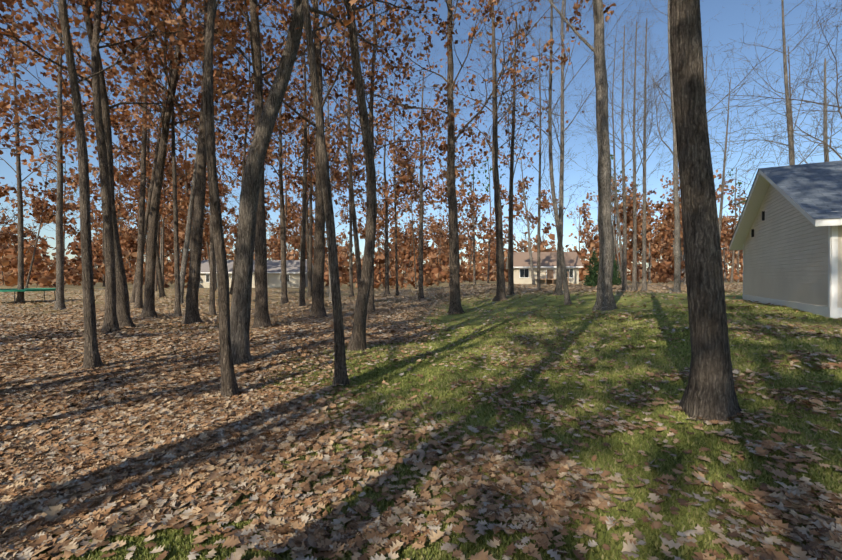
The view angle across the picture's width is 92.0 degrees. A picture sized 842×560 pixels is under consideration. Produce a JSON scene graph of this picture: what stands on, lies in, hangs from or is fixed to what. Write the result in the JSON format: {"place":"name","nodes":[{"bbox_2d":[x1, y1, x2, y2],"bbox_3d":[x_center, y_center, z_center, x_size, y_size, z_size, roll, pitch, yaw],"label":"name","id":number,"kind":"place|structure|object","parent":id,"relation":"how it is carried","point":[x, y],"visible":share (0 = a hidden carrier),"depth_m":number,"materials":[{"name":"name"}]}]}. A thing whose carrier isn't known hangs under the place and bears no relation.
{"place":"outdoors","nodes":[
{"label":"outdoors","id":0,"kind":"place"},
{"bbox_2d":[0,288,55,291],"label":"trampoline pad","id":1,"kind":"object","parent":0,"point":[36,289],"visible":0.79,"depth_m":25.77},
{"bbox_2d":[199,272,312,287],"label":"ranch house walls","id":2,"kind":"structure","parent":0,"point":[274,280],"depth_m":65.91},
{"bbox_2d":[206,275,288,281],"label":"windows","id":3,"kind":"structure","parent":2,"relation":"in","point":[207,278],"depth_m":65.01,"materials":[{"name":"black glass"}]},
{"bbox_2d":[201,260,306,271],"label":"house roof","id":4,"kind":"structure","parent":2,"relation":"on","point":[275,265],"depth_m":67.48,"materials":[{"name":"grey"}]},
{"bbox_2d":[200,264,312,286],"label":"roof trim","id":5,"kind":"structure","parent":2,"relation":"attached to","point":[267,274],"depth_m":65.53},
{"bbox_2d":[0,279,841,559],"bbox_3d":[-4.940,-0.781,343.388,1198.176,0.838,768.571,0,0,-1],"label":"ground","id":6,"kind":"structure","parent":0,"point":[582,308],"depth_m":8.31,"materials":[{"name":"plant"}]},
{"bbox_2d":[3,291,55,304],"bbox_3d":[-26.313,1.076,26.589,4.310,0.861,4.313,0,0,-1],"label":"trampoline frame","id":7,"kind":"object","parent":6,"relation":"on","point":[44,298],"visible":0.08,"depth_m":26.85,"materials":[{"name":"grey metal"}]},
{"bbox_2d":[40,133,746,285],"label":"trunks","id":8,"kind":"object","parent":6,"relation":"on","point":[488,270],"visible":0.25,"depth_m":69.41,"materials":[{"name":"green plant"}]},
{"bbox_2d":[44,131,746,286],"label":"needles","id":9,"kind":"object","parent":8,"relation":"attached to","point":[591,278],"visible":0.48,"depth_m":49.34,"materials":[{"name":"plant"}]},
{"bbox_2d":[0,283,841,559],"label":"fallen leaves","id":10,"kind":"object","parent":6,"relation":"on","point":[66,469],"visible":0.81,"depth_m":3.67,"materials":[{"name":"brown plant"}]},
{"bbox_2d":[0,0,841,425],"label":"trees","id":11,"kind":"object","parent":6,"relation":"on","point":[710,392],"visible":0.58,"depth_m":14.39,"materials":[{"name":"brown plant"}]},
{"bbox_2d":[0,0,746,288],"bbox_3d":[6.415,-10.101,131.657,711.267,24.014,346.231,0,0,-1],"label":"oak leaves","id":12,"kind":"object","parent":11,"relation":"attached to","point":[42,274],"visible":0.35,"depth_m":30.23,"materials":[{"name":"orange plant"}]},
{"bbox_2d":[506,255,582,283],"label":"roof trim","id":13,"kind":"structure","parent":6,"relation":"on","point":[567,267],"depth_m":57.43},
{"bbox_2d":[535,270,568,283],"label":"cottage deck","id":14,"kind":"structure","parent":6,"relation":"on","point":[550,279],"depth_m":57.60,"materials":[{"name":"brown wood"}]},
{"bbox_2d":[729,169,841,317],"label":"garage trim","id":15,"kind":"structure","parent":6,"relation":"on","point":[762,183],"depth_m":11.47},
{"bbox_2d":[0,0,841,273],"label":"sky","id":16,"kind":"structure","parent":0,"point":[733,13],"materials":[{"name":"blue"}]},
{"bbox_2d":[514,268,578,283],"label":"cottage walls","id":17,"kind":"structure","parent":0,"point":[518,280],"depth_m":57.85,"materials":[{"name":"beige paint"}]},
{"bbox_2d":[520,269,572,276],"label":"windows","id":18,"kind":"structure","parent":17,"relation":"in","point":[524,272],"depth_m":58.04,"materials":[{"name":"black glass"}]},
{"bbox_2d":[513,252,582,266],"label":"house roof","id":19,"kind":"structure","parent":17,"relation":"on","point":[521,259],"depth_m":59.13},
{"bbox_2d":[744,184,841,307],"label":"house siding","id":20,"kind":"object","parent":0,"point":[786,252],"visible":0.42,"depth_m":12.47,"materials":[{"name":"grey plastic"}]},
{"bbox_2d":[751,211,764,236],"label":"garage brackets","id":21,"kind":"object","parent":20,"relation":"attached to","point":[763,219],"visible":0.94,"depth_m":14.55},
{"bbox_2d":[728,160,841,246],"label":"garage roof","id":22,"kind":"structure","parent":20,"relation":"on","point":[813,190],"depth_m":11.47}
]}

